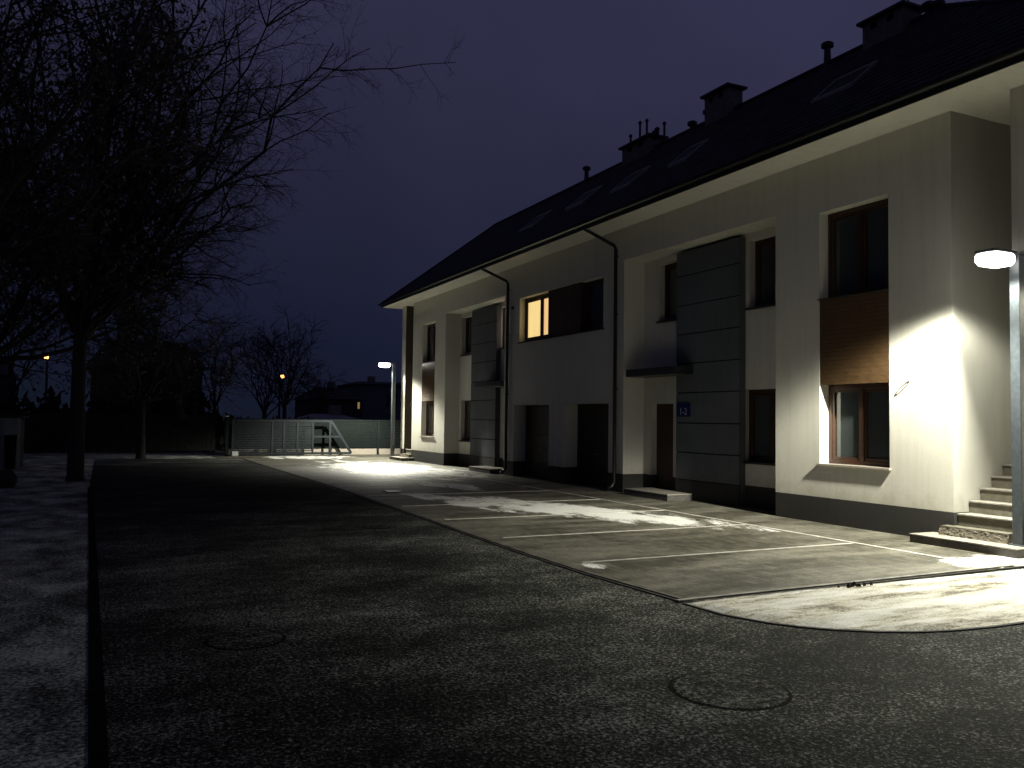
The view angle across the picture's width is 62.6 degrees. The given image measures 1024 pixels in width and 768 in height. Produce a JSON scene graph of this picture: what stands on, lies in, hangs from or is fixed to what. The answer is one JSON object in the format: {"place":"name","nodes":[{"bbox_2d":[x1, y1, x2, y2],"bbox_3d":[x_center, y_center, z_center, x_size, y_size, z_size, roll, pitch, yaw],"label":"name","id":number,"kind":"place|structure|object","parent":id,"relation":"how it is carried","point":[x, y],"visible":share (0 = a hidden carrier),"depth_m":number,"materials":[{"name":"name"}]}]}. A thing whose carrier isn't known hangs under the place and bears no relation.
{"place":"outdoors","nodes":[
{"label":"outdoors","id":0,"kind":"place"},
{"bbox_2d":[0,361,19,400],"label":"house","id":1,"kind":"structure","parent":0,"point":[3,370],"depth_m":55.26,"materials":[{"name":"brick"}]},
{"bbox_2d":[0,416,28,468],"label":"tin shed","id":2,"kind":"structure","parent":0,"point":[12,425],"depth_m":24.18,"materials":[{"name":"grey metal"}]},
{"bbox_2d":[86,334,207,433],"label":"house","id":3,"kind":"structure","parent":0,"point":[192,386],"depth_m":60.73,"materials":[{"name":"brick"}]},
{"bbox_2d":[111,383,125,399],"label":"window","id":4,"kind":"structure","parent":3,"relation":"in","point":[113,393],"depth_m":59.70,"materials":[{"name":"black glass"}]},
{"bbox_2d":[151,385,164,400],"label":"window","id":5,"kind":"structure","parent":3,"relation":"in","point":[153,385],"depth_m":60.91,"materials":[{"name":"black glass"}]},
{"bbox_2d":[291,405,362,441],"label":"house","id":6,"kind":"structure","parent":0,"point":[334,412],"depth_m":48.12,"materials":[{"name":"brick"}]},
{"bbox_2d":[292,382,366,419],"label":"house","id":7,"kind":"structure","parent":0,"point":[350,404],"depth_m":71.33,"materials":[{"name":"brick"}]},
{"bbox_2d":[356,401,360,409],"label":"window","id":8,"kind":"structure","parent":7,"relation":"in","point":[358,406],"depth_m":71.35,"materials":[{"name":"yellow"}]},
{"bbox_2d":[336,376,401,432],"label":"house","id":9,"kind":"structure","parent":0,"point":[376,404],"depth_m":76.44,"materials":[{"name":"brick"}]},
{"bbox_2d":[387,394,396,406],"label":"window","id":10,"kind":"structure","parent":9,"relation":"in","point":[388,395],"depth_m":76.72,"materials":[{"name":"black glass"}]},
{"bbox_2d":[0,0,972,417],"label":"sky","id":11,"kind":"structure","parent":0,"point":[541,92],"materials":[{"name":"blue"}]},
{"bbox_2d":[0,418,1023,767],"bbox_3d":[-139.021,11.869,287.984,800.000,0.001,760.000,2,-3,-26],"label":"ground","id":12,"kind":"structure","parent":0,"point":[44,554],"depth_m":6.83,"materials":[{"name":"grey plant"}]},
{"bbox_2d":[0,469,17,487],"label":"boulder","id":13,"kind":"object","parent":12,"relation":"on","point":[8,478],"visible":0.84,"depth_m":18.02,"materials":[{"name":"black stone"}]},
{"bbox_2d":[4,435,16,468],"bbox_3d":[-14.146,1.919,23.766,0.320,0.950,0.320,2,-3,-26],"label":"wheelie bin","id":14,"kind":"object","parent":12,"relation":"on","point":[10,451],"visible":0.99,"depth_m":23.69,"materials":[{"name":"black plastic"}]},
{"bbox_2d":[0,277,72,401],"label":"tree","id":15,"kind":"object","parent":12,"relation":"on","point":[11,384],"visible":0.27,"depth_m":44.79,"materials":[{"name":"black plant"}]},
{"bbox_2d":[44,356,48,404],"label":"street light","id":16,"kind":"object","parent":12,"relation":"on","point":[46,383],"visible":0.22,"depth_m":48.89,"materials":[{"name":"metal"}]},
{"bbox_2d":[87,487,108,767],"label":"lawn kerb","id":17,"kind":"structure","parent":12,"relation":"on","point":[97,744],"depth_m":5.26,"materials":[{"name":"grey concrete"}]},
{"bbox_2d":[0,412,215,452],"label":"board fence","id":18,"kind":"object","parent":12,"relation":"on","point":[36,423],"visible":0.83,"depth_m":34.79,"materials":[{"name":"brown wood"}]},
{"bbox_2d":[0,0,258,312],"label":"bare tree","id":19,"kind":"object","parent":12,"relation":"on","point":[15,251],"visible":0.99,"depth_m":14.61,"materials":[{"name":"brown plant"}]},
{"bbox_2d":[52,308,207,409],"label":"tree","id":20,"kind":"object","parent":12,"relation":"on","point":[135,404],"visible":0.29,"depth_m":45.66,"materials":[{"name":"black plant"}]},
{"bbox_2d":[0,0,263,406],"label":"bare tree","id":21,"kind":"object","parent":12,"relation":"on","point":[13,313],"visible":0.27,"depth_m":24.19,"materials":[{"name":"brown plant"}]},
{"bbox_2d":[23,195,266,458],"bbox_3d":[-13.286,-2.171,31.118,8.378,9.998,5.805,2,-3,-26],"label":"bare tree","id":22,"kind":"object","parent":12,"relation":"on","point":[140,449],"visible":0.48,"depth_m":30.89,"materials":[{"name":"black plant"}]},
{"bbox_2d":[0,386,321,451],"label":"undergrowth","id":23,"kind":"object","parent":12,"relation":"on","point":[53,402],"visible":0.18,"depth_m":37.24,"materials":[{"name":"plant"}]},
{"bbox_2d":[115,316,217,410],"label":"tree","id":24,"kind":"object","parent":12,"relation":"on","point":[176,390],"visible":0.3,"depth_m":55.59,"materials":[{"name":"black plant"}]},
{"bbox_2d":[159,306,273,412],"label":"tree","id":25,"kind":"object","parent":12,"relation":"on","point":[214,401],"visible":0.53,"depth_m":53.06,"materials":[{"name":"brown plant"}]},
{"bbox_2d":[0,0,463,481],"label":"bare tree","id":26,"kind":"object","parent":12,"relation":"on","point":[129,224],"visible":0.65,"depth_m":20.10,"materials":[{"name":"brown plant"}]},
{"bbox_2d":[216,325,328,418],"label":"tree","id":27,"kind":"object","parent":12,"relation":"on","point":[264,407],"visible":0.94,"depth_m":50.56,"materials":[{"name":"brown plant"}]},
{"bbox_2d":[278,373,284,417],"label":"street light","id":28,"kind":"object","parent":12,"relation":"on","point":[283,374],"visible":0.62,"depth_m":54.59,"materials":[{"name":"metal"}]},
{"bbox_2d":[233,304,331,418],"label":"tree","id":29,"kind":"object","parent":12,"relation":"on","point":[287,401],"visible":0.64,"depth_m":56.86,"materials":[{"name":"brown plant"}]},
{"bbox_2d":[228,418,400,454],"bbox_3d":[-6.263,2.317,36.333,11.640,1.550,0.240,2,-3,-26],"label":"slat fence","id":30,"kind":"object","parent":12,"relation":"on","point":[377,447],"visible":0.29,"depth_m":35.85,"materials":[{"name":"metal"}]},
{"bbox_2d":[284,366,352,416],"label":"tree","id":31,"kind":"object","parent":12,"relation":"on","point":[320,407],"visible":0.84,"depth_m":61.82,"materials":[{"name":"black plant"}]},
{"bbox_2d":[378,0,1023,558],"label":"apartment house","id":32,"kind":"structure","parent":12,"relation":"on","point":[794,294],"depth_m":14.87,"materials":[{"name":"white paint"}]},
{"bbox_2d":[426,401,433,435],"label":"window","id":33,"kind":"structure","parent":32,"relation":"in","point":[429,404],"depth_m":30.46,"materials":[{"name":"grey glass"}]},
{"bbox_2d":[427,323,435,361],"bbox_3d":[-2.781,-1.467,30.260,0.078,1.425,1.340,2,-3,-26],"label":"window","id":34,"kind":"structure","parent":32,"relation":"in","point":[432,327],"depth_m":30.58,"materials":[{"name":"black glass"}]},
{"bbox_2d":[464,400,470,440],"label":"window","id":35,"kind":"structure","parent":32,"relation":"in","point":[467,403],"depth_m":28.56,"materials":[{"name":"black glass"}]},
{"bbox_2d":[465,317,471,354],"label":"window","id":36,"kind":"structure","parent":32,"relation":"in","point":[468,320],"depth_m":28.68,"materials":[{"name":"black glass"}]},
{"bbox_2d":[469,466,502,473],"bbox_3d":[-0.634,2.608,25.363,0.775,0.195,1.590,2,-3,-26],"label":"door slab","id":37,"kind":"structure","parent":32,"relation":"in","point":[484,469],"depth_m":24.98,"materials":[{"name":"grey concrete"}]},
{"bbox_2d":[503,308,504,346],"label":"window","id":38,"kind":"structure","parent":32,"relation":"in","point":[503,308],"depth_m":26.09,"materials":[{"name":"brown glass"}]},
{"bbox_2d":[525,293,547,340],"bbox_3d":[0.749,-1.792,22.904,0.078,1.227,1.630,2,-3,-26],"label":"window","id":39,"kind":"structure","parent":32,"relation":"in","point":[536,308],"depth_m":23.06,"materials":[{"name":"yellow glass"}]},
{"bbox_2d":[525,405,548,478],"bbox_3d":[0.840,1.596,22.906,0.110,2.050,2.090,2,-3,-26],"label":"garage door","id":40,"kind":"structure","parent":32,"relation":"in","point":[537,416],"depth_m":23.16,"materials":[{"name":"wood"}]},
{"bbox_2d":[577,404,608,487],"bbox_3d":[2.096,1.503,20.304,0.110,2.050,2.050,2,-3,-26],"label":"garage door","id":41,"kind":"structure","parent":32,"relation":"in","point":[592,433],"depth_m":20.52,"materials":[{"name":"wood"}]},
{"bbox_2d":[585,278,603,330],"bbox_3d":[2.070,-1.890,20.174,0.070,1.227,1.100,2,-3,-26],"label":"window","id":42,"kind":"structure","parent":32,"relation":"in","point":[594,289],"depth_m":20.34,"materials":[{"name":"black glass"}]},
{"bbox_2d":[656,404,672,489],"bbox_3d":[3.400,1.362,18.339,0.072,1.860,0.790,2,-3,-26],"label":"door","id":43,"kind":"structure","parent":32,"relation":"in","point":[664,480],"depth_m":18.39,"materials":[{"name":"wood"}]},
{"bbox_2d":[665,262,677,319],"bbox_3d":[3.616,-2.007,18.147,0.070,1.252,1.000,2,-3,-26],"label":"window","id":44,"kind":"structure","parent":32,"relation":"in","point":[671,277],"depth_m":18.44,"materials":[{"name":"black glass"}]},
{"bbox_2d":[676,403,690,416],"bbox_3d":[3.527,0.532,17.352,0.021,0.280,0.450,2,-3,-26],"label":"address sign","id":45,"kind":"object","parent":32,"relation":"attached to","point":[682,409],"visible":1,"depth_m":17.34,"materials":[{"name":"blue metal"}]},
{"bbox_2d":[749,389,775,462],"bbox_3d":[4.814,0.768,15.460,0.078,1.352,1.300,2,-3,-26],"label":"window","id":46,"kind":"structure","parent":32,"relation":"in","point":[762,406],"depth_m":15.74,"materials":[{"name":"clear glass"}]},
{"bbox_2d":[755,236,775,306],"bbox_3d":[4.888,-2.087,15.503,0.078,1.282,1.130,2,-3,-26],"label":"window","id":47,"kind":"structure","parent":32,"relation":"in","point":[765,249],"depth_m":15.80,"materials":[{"name":"black glass"}]},
{"bbox_2d":[828,198,888,297],"bbox_3d":[5.472,-2.077,13.157,0.078,1.425,1.340,2,-3,-26],"label":"window","id":48,"kind":"structure","parent":32,"relation":"in","point":[858,251],"depth_m":13.19,"materials":[{"name":"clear glass"}]},
{"bbox_2d":[828,383,889,466],"bbox_3d":[5.437,0.633,13.044,0.078,1.257,1.340,2,-3,-26],"label":"window","id":49,"kind":"structure","parent":32,"relation":"in","point":[859,422],"depth_m":13.07,"materials":[{"name":"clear glass"}]},
{"bbox_2d":[692,566,1023,601],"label":"bed kerb","id":50,"kind":"structure","parent":12,"relation":"on","point":[974,572],"depth_m":8.77,"materials":[{"name":"grey concrete"}]},
{"bbox_2d":[975,248,1023,546],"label":"street lamp","id":51,"kind":"object","parent":12,"relation":"on","point":[998,258],"visible":1,"depth_m":10.46,"materials":[{"name":"metal"}]},
{"bbox_2d":[90,458,1023,767],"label":"driveway","id":52,"kind":"structure","parent":0,"point":[412,642],"depth_m":5.61,"materials":[{"name":"grey asphalt"}]},
{"bbox_2d":[204,630,285,649],"bbox_3d":[-1.901,1.823,6.016,0.560,0.011,0.560,2,-3,-26],"label":"manhole cover","id":53,"kind":"object","parent":52,"relation":"on","point":[245,639],"visible":1,"depth_m":5.99,"materials":[{"name":"metal"}]},
{"bbox_2d":[241,458,682,602],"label":"parking kerb","id":54,"kind":"structure","parent":52,"relation":"on","point":[508,548],"depth_m":9.95,"materials":[{"name":"grey concrete"}]},
{"bbox_2d":[668,672,792,710],"bbox_3d":[1.296,1.823,5.026,0.720,0.011,0.720,2,-3,-26],"label":"manhole cover","id":55,"kind":"object","parent":52,"relation":"on","point":[731,691],"visible":1,"depth_m":4.98,"materials":[{"name":"metal"}]},
{"bbox_2d":[683,603,1023,632],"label":"curved kerb","id":56,"kind":"structure","parent":52,"relation":"on","point":[877,631],"depth_m":6.58,"materials":[{"name":"grey concrete"}]},
{"bbox_2d":[203,451,1023,601],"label":"parking pavement","id":57,"kind":"structure","parent":0,"point":[687,576],"depth_m":12.11,"materials":[{"name":"grey concrete"}]},
{"bbox_2d":[224,416,229,455],"bbox_3d":[-11.266,2.049,33.273,0.160,1.600,0.160,2,-3,-26],"label":"gate post","id":58,"kind":"object","parent":57,"relation":"on","point":[226,434],"visible":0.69,"depth_m":33.22,"materials":[{"name":"metal"}]},
{"bbox_2d":[230,451,237,455],"bbox_3d":[-10.888,2.747,33.086,0.280,0.200,0.240,2,-3,-26],"label":"gate motor","id":59,"kind":"object","parent":57,"relation":"on","point":[234,453],"visible":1,"depth_m":33.01,"materials":[{"name":"plastic"}]},
{"bbox_2d":[231,419,351,454],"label":"sliding gate","id":60,"kind":"structure","parent":57,"relation":"on","point":[284,422],"depth_m":34.19,"materials":[{"name":"grey metal"}]},
{"bbox_2d":[378,362,395,455],"bbox_3d":[-4.811,1.029,32.413,0.700,3.732,0.310,2,-3,-26],"label":"street lamp","id":61,"kind":"object","parent":57,"relation":"on","point":[393,393],"visible":0.87,"depth_m":32.46,"materials":[{"name":"metal"}]},
{"bbox_2d":[383,490,401,492],"bbox_3d":[-2.560,2.314,18.123,0.360,0.027,0.400,2,-3,-26],"label":"drain cover","id":62,"kind":"object","parent":57,"relation":"on","point":[392,491],"visible":1,"depth_m":18.01,"materials":[{"name":"grey metal"}]},
{"bbox_2d":[368,490,548,495],"bbox_3d":[-1.050,2.333,18.018,4.170,0.010,0.044,2,-3,-26],"label":"parking line","id":63,"kind":"object","parent":57,"relation":"on","point":[450,493],"visible":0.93,"depth_m":17.84,"materials":[{"name":"white paint"}]},
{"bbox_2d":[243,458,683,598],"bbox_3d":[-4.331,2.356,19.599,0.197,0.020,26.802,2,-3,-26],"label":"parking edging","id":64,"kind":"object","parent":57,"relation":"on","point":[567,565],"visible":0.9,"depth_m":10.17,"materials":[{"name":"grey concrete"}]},
{"bbox_2d":[412,499,599,505],"bbox_3d":[-0.116,2.264,16.082,4.170,0.010,0.044,2,-3,-26],"label":"parking line","id":65,"kind":"object","parent":57,"relation":"on","point":[504,502],"visible":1,"depth_m":16.06,"materials":[{"name":"white paint"}]},
{"bbox_2d":[444,510,663,519],"bbox_3d":[0.818,2.195,14.147,4.170,0.010,0.044,2,-3,-26],"label":"parking line","id":66,"kind":"object","parent":57,"relation":"on","point":[556,514],"visible":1,"depth_m":14.13,"materials":[{"name":"white paint"}]},
{"bbox_2d":[502,524,745,537],"bbox_3d":[1.751,2.126,12.212,4.170,0.010,0.044,2,-3,-26],"label":"parking line","id":67,"kind":"object","parent":57,"relation":"on","point":[621,531],"visible":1,"depth_m":12.09,"materials":[{"name":"white paint"}]},
{"bbox_2d":[623,487,691,500],"bbox_3d":[3.093,2.332,17.640,0.775,0.195,1.590,2,-3,-26],"label":"door slab","id":68,"kind":"structure","parent":57,"relation":"on","point":[650,492],"depth_m":17.26,"materials":[{"name":"grey concrete"}]},
{"bbox_2d":[582,543,852,562],"bbox_3d":[2.664,2.059,10.321,4.170,0.010,0.044,2,-3,-26],"label":"parking line","id":69,"kind":"object","parent":57,"relation":"on","point":[713,553],"visible":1,"depth_m":10.18,"materials":[{"name":"white paint"}]},
{"bbox_2d":[479,478,1002,567],"bbox_3d":[2.252,2.295,16.085,0.060,0.010,14.850,2,-3,-26],"label":"bay line","id":70,"kind":"object","parent":57,"relation":"on","point":[769,528],"visible":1,"depth_m":12.42,"materials":[{"name":"white paint"}]},
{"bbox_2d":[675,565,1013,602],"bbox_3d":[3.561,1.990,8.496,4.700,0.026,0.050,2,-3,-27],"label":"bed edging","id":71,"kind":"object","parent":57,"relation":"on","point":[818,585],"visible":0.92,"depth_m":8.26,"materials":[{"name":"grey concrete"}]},
{"bbox_2d":[688,569,1023,630],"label":"snowy ground","id":72,"kind":"structure","parent":0,"point":[966,601],"depth_m":7.30,"materials":[{"name":"white snow"}]},
{"bbox_2d":[837,581,872,587],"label":"dirt clods","id":73,"kind":"object","parent":72,"relation":"on","point":[853,584],"visible":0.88,"depth_m":8.10,"materials":[{"name":"brown soil"}]}
]}

